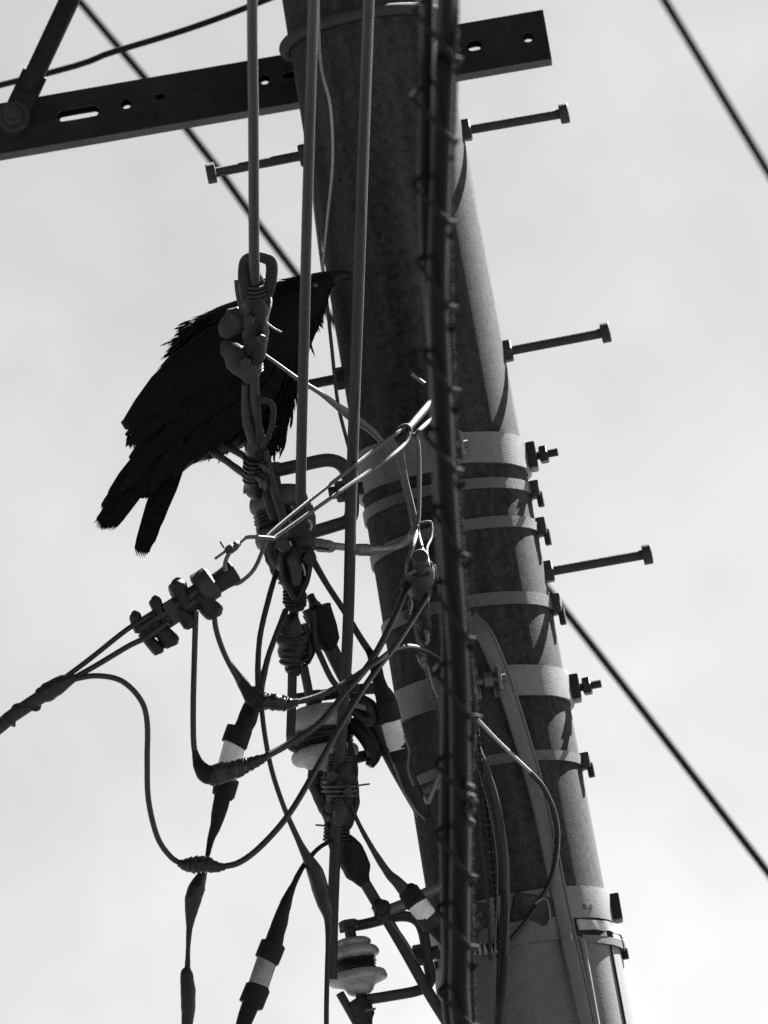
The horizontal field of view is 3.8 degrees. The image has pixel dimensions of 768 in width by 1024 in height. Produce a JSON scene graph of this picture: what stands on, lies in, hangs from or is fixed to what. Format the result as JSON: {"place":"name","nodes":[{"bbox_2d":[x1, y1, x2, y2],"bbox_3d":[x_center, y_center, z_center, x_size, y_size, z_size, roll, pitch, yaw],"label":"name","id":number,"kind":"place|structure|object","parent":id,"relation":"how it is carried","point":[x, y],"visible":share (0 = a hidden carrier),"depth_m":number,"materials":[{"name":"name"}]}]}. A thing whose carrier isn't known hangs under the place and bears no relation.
{"place":"outdoors","nodes":[
{"label":"outdoors","id":0,"kind":"place"},
{"bbox_2d":[0,0,272,87],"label":"overhead wire","id":1,"kind":"object","parent":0,"point":[141,43],"visible":0.94,"depth_m":18.73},
{"bbox_2d":[180,570,288,1023],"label":"cable connector","id":2,"kind":"object","parent":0,"point":[236,738],"visible":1,"depth_m":17.44,"materials":[{"name":"black rubber"}]},
{"bbox_2d":[264,499,316,752],"bbox_3d":[-0.132,0.175,17.673,0.076,0.364,0.214,-6,-14,-18],"label":"dead end clamp","id":3,"kind":"object","parent":2,"relation":"attached to","point":[290,557],"visible":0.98,"depth_m":17.66,"materials":[{"name":"metal"}]},
{"bbox_2d":[295,0,318,506],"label":"service cable","id":4,"kind":"object","parent":3,"relation":"attached to","point":[306,251],"visible":0.98,"depth_m":17.27,"materials":[{"name":"grey rubber"}]},
{"bbox_2d":[302,593,339,651],"bbox_3d":[-0.098,0.168,17.736,0.050,0.092,0.077,-10,-13,0],"label":"cable boot","id":5,"kind":"object","parent":3,"relation":"attached to","point":[328,634],"visible":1,"depth_m":17.73,"materials":[{"name":"black rubber"}]},
{"bbox_2d":[310,611,338,691],"bbox_3d":[-0.084,0.218,17.704,0.016,0.134,0.058,-20,-17,38],"label":"drop wire","id":6,"kind":"object","parent":5,"relation":"hanging from","point":[322,660],"visible":0.8,"depth_m":17.69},
{"bbox_2d":[313,559,372,651],"bbox_3d":[-0.070,0.144,17.709,0.090,0.172,0.025,-2,-15,-29],"label":"drop wire","id":7,"kind":"object","parent":3,"relation":"attached to","point":[363,642],"visible":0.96,"depth_m":17.71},
{"bbox_2d":[366,648,430,819],"bbox_3d":[0.021,0.340,17.697,0.043,0.269,0.097,-13,-13,14],"label":"cable connector","id":8,"kind":"object","parent":7,"relation":"hanging from","point":[398,748],"visible":0.94,"depth_m":17.67,"materials":[{"name":"black rubber"}]},
{"bbox_2d":[421,771,439,804],"bbox_3d":[0.068,0.425,17.702,0.052,0.053,0.025,-8,-13,-8],"label":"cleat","id":9,"kind":"object","parent":8,"relation":"attached to","point":[431,789],"visible":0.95,"depth_m":17.69,"materials":[{"name":"metal"}]},
{"bbox_2d":[0,0,767,1023],"label":"sky","id":10,"kind":"structure","parent":0,"point":[644,213],"materials":[{"name":"white"}]},
{"bbox_2d":[78,0,767,877],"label":"overhead wire","id":11,"kind":"object","parent":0,"point":[570,616],"visible":0.5,"depth_m":21.00,"materials":[{"name":"black metal"}]},
{"bbox_2d":[660,0,767,178],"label":"overhead wire","id":12,"kind":"object","parent":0,"point":[714,82],"visible":1,"depth_m":22.47,"materials":[{"name":"grey metal"}]},
{"label":"ground","id":13,"kind":"structure","parent":0,"visible":0},
{"bbox_2d":[205,0,653,1023],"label":"utility pole","id":14,"kind":"object","parent":13,"relation":"on","point":[513,604],"visible":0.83,"depth_m":17.91,"materials":[{"name":"concrete"}]},
{"bbox_2d":[0,0,551,160],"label":"crossarm","id":15,"kind":"object","parent":14,"relation":"attached to","point":[31,123],"visible":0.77,"depth_m":18.31,"materials":[{"name":"metal"}]},
{"bbox_2d":[259,710,331,1023],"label":"taped lead","id":16,"kind":"object","parent":14,"relation":"attached to","point":[317,880],"visible":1,"depth_m":17.52,"materials":[{"name":"black rubber"}]},
{"bbox_2d":[274,453,364,537],"bbox_3d":[-0.098,-0.021,17.857,0.153,0.132,0.063,-5,-14,-19],"label":"insulator bracket","id":17,"kind":"object","parent":14,"relation":"attached to","point":[338,462],"visible":0.59,"depth_m":17.84,"materials":[{"name":"metal"}]},
{"bbox_2d":[249,462,307,549],"bbox_3d":[-0.159,0.008,17.830,0.092,0.171,0.093,-10,-13,0],"label":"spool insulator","id":18,"kind":"object","parent":17,"relation":"attached to","point":[264,524],"visible":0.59,"depth_m":17.80,"materials":[{"name":"ceramic"}]},
{"bbox_2d":[94,271,352,557],"bbox_3d":[-0.247,-0.148,17.898,0.428,0.409,0.245,-16,-14,24],"label":"crow","id":19,"kind":"object","parent":18,"relation":"on","point":[183,414],"visible":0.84,"depth_m":17.84,"materials":[{"name":"black"}]},
{"bbox_2d":[218,252,286,530],"bbox_3d":[-0.200,-0.175,17.625,0.089,0.360,0.380,-8,-13,-10],"label":"dead end clamp","id":20,"kind":"object","parent":18,"relation":"attached to","point":[248,316],"visible":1,"depth_m":17.59,"materials":[{"name":"metal"}]},
{"bbox_2d":[247,0,259,286],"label":"service cable","id":21,"kind":"object","parent":20,"relation":"attached to","point":[253,127],"visible":1,"depth_m":17.18,"materials":[{"name":"grey metal"}]},
{"bbox_2d":[265,354,415,531],"bbox_3d":[-0.079,-0.107,17.708,0.027,0.262,0.348,-19,-16,34],"label":"drop wire","id":22,"kind":"object","parent":20,"relation":"attached to","point":[341,409],"visible":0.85,"depth_m":17.77,"materials":[{"name":"grey metal"}]},
{"bbox_2d":[393,451,413,534],"bbox_3d":[0.030,-0.030,17.806,0.007,0.133,0.017,-19,-16,35],"label":"thin wire","id":23,"kind":"object","parent":22,"relation":"hanging from","point":[405,495],"visible":1,"depth_m":17.81,"materials":[{"name":"grey metal"}]},
{"bbox_2d":[314,531,413,555],"bbox_3d":[-0.034,0.049,17.804,0.167,0.036,0.046,-6,-14,-17],"label":"band cable","id":24,"kind":"object","parent":18,"relation":"attached to","point":[325,545],"visible":1,"depth_m":17.80,"materials":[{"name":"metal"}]},
{"bbox_2d":[317,0,333,271],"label":"thin wire","id":25,"kind":"object","parent":14,"relation":"attached to","point":[332,152],"visible":0.96,"depth_m":18.01,"materials":[{"name":"grey metal"}]},
{"bbox_2d":[313,176,347,445],"bbox_3d":[-0.092,-0.328,17.991,0.025,0.494,0.074,-14,-14,18],"label":"thin wire","id":26,"kind":"object","parent":14,"relation":"hanging from","point":[328,320],"visible":0.77,"depth_m":18.01,"materials":[{"name":"grey metal"}]},
{"bbox_2d":[297,683,394,762],"bbox_3d":[-0.050,0.330,17.774,0.159,0.126,0.043,-6,-14,-16],"label":"insulator bracket","id":27,"kind":"object","parent":14,"relation":"attached to","point":[361,756],"visible":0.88,"depth_m":17.77,"materials":[{"name":"metal"}]},
{"bbox_2d":[291,689,358,789],"bbox_3d":[-0.094,0.356,17.748,0.105,0.164,0.105,-10,-13,0],"label":"spool insulator","id":28,"kind":"object","parent":27,"relation":"attached to","point":[311,747],"visible":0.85,"depth_m":17.71,"materials":[{"name":"ceramic"}]},
{"bbox_2d":[348,717,380,767],"bbox_3d":[-0.030,0.354,17.741,0.045,0.084,0.039,-10,-13,0],"label":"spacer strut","id":29,"kind":"object","parent":28,"relation":"attached to","point":[365,736],"visible":1,"depth_m":17.73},
{"bbox_2d":[349,692,379,726],"bbox_3d":[-0.033,0.305,17.706,0.056,0.056,0.059,-10,-13,0],"label":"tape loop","id":30,"kind":"object","parent":28,"relation":"attached to","point":[364,712],"visible":0.81,"depth_m":17.69,"materials":[{"name":"rubber"}]},
{"bbox_2d":[324,645,419,817],"bbox_3d":[-0.014,0.337,17.745,0.129,0.288,0.037,-5,-14,-21],"label":"stay rod","id":31,"kind":"object","parent":27,"relation":"attached to","point":[333,656],"visible":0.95,"depth_m":17.74,"materials":[{"name":"black metal"}]},
{"bbox_2d":[338,911,439,1003],"bbox_3d":[0.014,0.685,17.700,0.153,0.138,0.049,-6,-14,-16],"label":"insulator bracket","id":32,"kind":"object","parent":14,"relation":"attached to","point":[425,952],"visible":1,"depth_m":17.70,"materials":[{"name":"metal"}]},
{"bbox_2d":[329,919,386,1007],"bbox_3d":[-0.042,0.702,17.678,0.091,0.155,0.091,-10,-13,0],"label":"spool insulator","id":33,"kind":"object","parent":32,"relation":"attached to","point":[359,972],"visible":1,"depth_m":17.65,"materials":[{"name":"ceramic"}]},
{"bbox_2d":[336,991,375,1023],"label":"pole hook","id":34,"kind":"object","parent":33,"relation":"attached to","point":[359,1010],"visible":1,"depth_m":17.64,"materials":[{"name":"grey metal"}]},
{"bbox_2d":[361,881,443,1023],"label":"stay rod","id":35,"kind":"object","parent":32,"relation":"attached to","point":[413,966],"visible":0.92,"depth_m":17.66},
{"bbox_2d":[371,899,390,921],"bbox_3d":[-0.004,0.610,17.671,0.030,0.036,0.027,-10,-13,0],"label":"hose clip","id":36,"kind":"object","parent":35,"relation":"attached to","point":[380,908],"visible":1,"depth_m":17.66,"materials":[{"name":"black metal"}]},
{"bbox_2d":[390,921,418,962],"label":"thin wire","id":37,"kind":"object","parent":35,"relation":"attached to","point":[403,939],"visible":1,"depth_m":17.67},
{"bbox_2d":[378,881,439,919],"bbox_3d":[0.041,0.596,17.711,0.121,0.052,0.025,-4,-14,-25],"label":"pipe stub","id":38,"kind":"object","parent":32,"relation":"attached to","point":[429,892],"visible":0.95,"depth_m":17.71,"materials":[{"name":"metal"}]},
{"bbox_2d":[393,372,429,444],"bbox_3d":[0.065,-0.156,17.816,0.042,0.140,0.234,-14,-14,19],"label":"eye hook","id":39,"kind":"object","parent":14,"relation":"attached to","point":[400,438],"visible":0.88,"depth_m":17.73,"materials":[{"name":"metal"}]},
{"bbox_2d":[129,426,411,655],"bbox_3d":[-0.152,0.031,17.509,0.530,0.343,0.112,-3,-15,-27],"label":"wedge clamp","id":40,"kind":"object","parent":39,"relation":"hanging from","point":[203,591],"visible":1,"depth_m":17.40,"materials":[{"name":"metal"}]},
{"bbox_2d":[0,614,168,734],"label":"drop cable","id":41,"kind":"object","parent":40,"relation":"attached to","point":[52,689],"visible":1,"depth_m":17.34,"materials":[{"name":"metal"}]},
{"bbox_2d":[75,593,429,873],"bbox_3d":[-0.165,0.332,17.446,0.632,0.419,0.087,-4,-14,-25],"label":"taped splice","id":42,"kind":"object","parent":41,"relation":"attached to","point":[198,864],"visible":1,"depth_m":17.36,"materials":[{"name":"metal"}]},
{"bbox_2d":[190,582,410,785],"bbox_3d":[-0.106,0.254,17.483,0.438,0.311,0.074,-2,-15,-31],"label":"taped splice","id":43,"kind":"object","parent":40,"relation":"attached to","point":[222,772],"visible":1,"depth_m":17.39,"materials":[{"name":"metal"}]},
{"bbox_2d":[212,617,440,711],"bbox_3d":[-0.046,0.229,17.550,0.525,0.158,0.104,3,-18,-44],"label":"taped splice","id":44,"kind":"object","parent":40,"relation":"attached to","point":[255,698],"visible":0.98,"depth_m":17.42,"materials":[{"name":"metal"}]},
{"bbox_2d":[328,0,373,978],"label":"service cable","id":45,"kind":"object","parent":40,"relation":"attached to","point":[349,552],"visible":0.95,"depth_m":17.59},
{"bbox_2d":[308,741,369,850],"bbox_3d":[-0.070,0.432,17.652,0.090,0.175,0.091,-6,-13,-15],"label":"dead end clamp","id":46,"kind":"object","parent":45,"relation":"attached to","point":[345,771],"visible":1,"depth_m":17.63,"materials":[{"name":"grey metal"}]},
{"bbox_2d":[236,839,331,1023],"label":"cable connector","id":47,"kind":"object","parent":46,"relation":"hanging from","point":[256,991],"visible":1,"depth_m":17.43,"materials":[{"name":"black rubber"}]},
{"bbox_2d":[340,834,369,886],"bbox_3d":[-0.047,0.531,17.665,0.048,0.088,0.053,-10,-13,0],"label":"cable boot","id":48,"kind":"object","parent":46,"relation":"attached to","point":[354,864],"visible":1,"depth_m":17.65,"materials":[{"name":"black rubber"}]},
{"bbox_2d":[349,804,441,945],"bbox_3d":[0.047,0.560,17.630,0.169,0.246,0.052,1,-17,-39],"label":"cable connector","id":49,"kind":"object","parent":46,"relation":"attached to","point":[418,905],"visible":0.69,"depth_m":17.60,"materials":[{"name":"black rubber"}]},
{"bbox_2d":[353,10,372,550],"bbox_3d":[-0.020,-0.362,17.265,0.025,0.636,0.918,-7,-13,-11],"label":"thin wire","id":50,"kind":"object","parent":45,"relation":"attached to","point":[364,231],"visible":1,"depth_m":17.27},
{"bbox_2d":[399,436,437,641],"bbox_3d":[0.044,0.034,17.704,0.071,0.308,0.188,-10,-13,0],"label":"wedge clamp","id":51,"kind":"object","parent":39,"relation":"hanging from","point":[420,575],"visible":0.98,"depth_m":17.67,"materials":[{"name":"metal"}]},
{"bbox_2d":[413,624,440,740],"bbox_3d":[0.071,0.273,17.735,0.028,0.210,0.041,-10,-13,0],"label":"hanging drop","id":52,"kind":"object","parent":51,"relation":"hanging from","point":[422,659],"visible":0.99,"depth_m":17.75,"materials":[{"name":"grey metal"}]},
{"bbox_2d":[409,0,481,1023],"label":"aerial cable bundle","id":53,"kind":"object","parent":14,"relation":"attached to","point":[436,105],"visible":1,"depth_m":15.53,"materials":[{"name":"rubber"}]},
{"bbox_2d":[465,817,474,827],"bbox_3d":[0.119,0.426,15.820,0.013,0.016,0.012,-10,-13,0],"label":"cable clip","id":54,"kind":"object","parent":53,"relation":"attached to","point":[470,822],"visible":1,"depth_m":15.82,"materials":[{"name":"metal"}]},
{"bbox_2d":[465,783,474,792],"bbox_3d":[0.118,0.377,15.786,0.013,0.015,0.014,-10,-13,0],"label":"cable clip","id":55,"kind":"object","parent":53,"relation":"attached to","point":[470,787],"visible":1,"depth_m":15.78,"materials":[{"name":"metal"}]},
{"bbox_2d":[466,805,475,814],"bbox_3d":[0.119,0.408,15.807,0.013,0.016,0.014,-10,-13,0],"label":"cable clip","id":56,"kind":"object","parent":53,"relation":"attached to","point":[471,810],"visible":1,"depth_m":15.80,"materials":[{"name":"metal"}]},
{"bbox_2d":[466,793,475,802],"bbox_3d":[0.119,0.391,15.796,0.014,0.015,0.014,-10,-13,0],"label":"cable clip","id":57,"kind":"object","parent":53,"relation":"attached to","point":[472,797],"visible":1,"depth_m":15.79,"materials":[{"name":"metal"}]},
{"bbox_2d":[474,916,487,939],"bbox_3d":[0.140,0.640,17.719,0.044,0.045,0.031,-10,-13,0],"label":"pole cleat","id":58,"kind":"object","parent":14,"relation":"attached to","point":[483,922],"visible":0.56,"depth_m":17.71,"materials":[{"name":"black metal"}]},
{"bbox_2d":[476,903,486,914],"bbox_3d":[0.142,0.610,17.723,0.045,0.025,0.022,-10,-13,0],"label":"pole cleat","id":59,"kind":"object","parent":14,"relation":"attached to","point":[482,907],"visible":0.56,"depth_m":17.71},
{"bbox_2d":[475,739,491,959],"bbox_3d":[0.155,0.515,17.675,0.016,0.343,0.058,1,-17,-40],"label":"thin wire","id":60,"kind":"object","parent":14,"relation":"attached to","point":[484,865],"visible":0.94,"depth_m":17.68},
{"bbox_2d":[474,940,496,955],"bbox_3d":[0.149,0.670,17.672,0.060,0.024,0.021,-10,-13,0],"label":"coiled tie","id":61,"kind":"object","parent":14,"relation":"attached to","point":[483,947],"visible":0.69,"depth_m":17.66,"materials":[{"name":"metal"}]},
{"bbox_2d":[476,724,498,955],"bbox_3d":[0.173,0.558,17.645,0.043,0.487,0.092,-1,-16,-34],"label":"twisted strand","id":62,"kind":"object","parent":14,"relation":"attached to","point":[488,830],"visible":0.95,"depth_m":17.68,"materials":[{"name":"metal"}]},
{"bbox_2d":[470,736,509,1023],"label":"flat black cable","id":63,"kind":"object","parent":14,"relation":"hanging from","point":[501,977],"visible":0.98,"depth_m":17.65,"materials":[{"name":"rubber"}]},
{"bbox_2d":[510,892,551,925],"bbox_3d":[0.224,0.621,17.702,0.074,0.079,0.045,-10,-13,0],"label":"conduit mouth","id":64,"kind":"object","parent":14,"relation":"attached to","point":[523,904],"visible":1,"depth_m":17.69},
{"bbox_2d":[470,613,595,1023],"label":"cable guard","id":65,"kind":"object","parent":14,"relation":"attached to","point":[482,632],"visible":1,"depth_m":17.74,"materials":[{"name":"metal"}]},
{"bbox_2d":[478,719,559,942],"bbox_3d":[0.188,0.493,17.677,0.084,0.334,0.192,-18,-15,30],"label":"looping wire","id":66,"kind":"object","parent":65,"relation":"attached to","point":[540,783],"visible":0.98,"depth_m":17.71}
]}

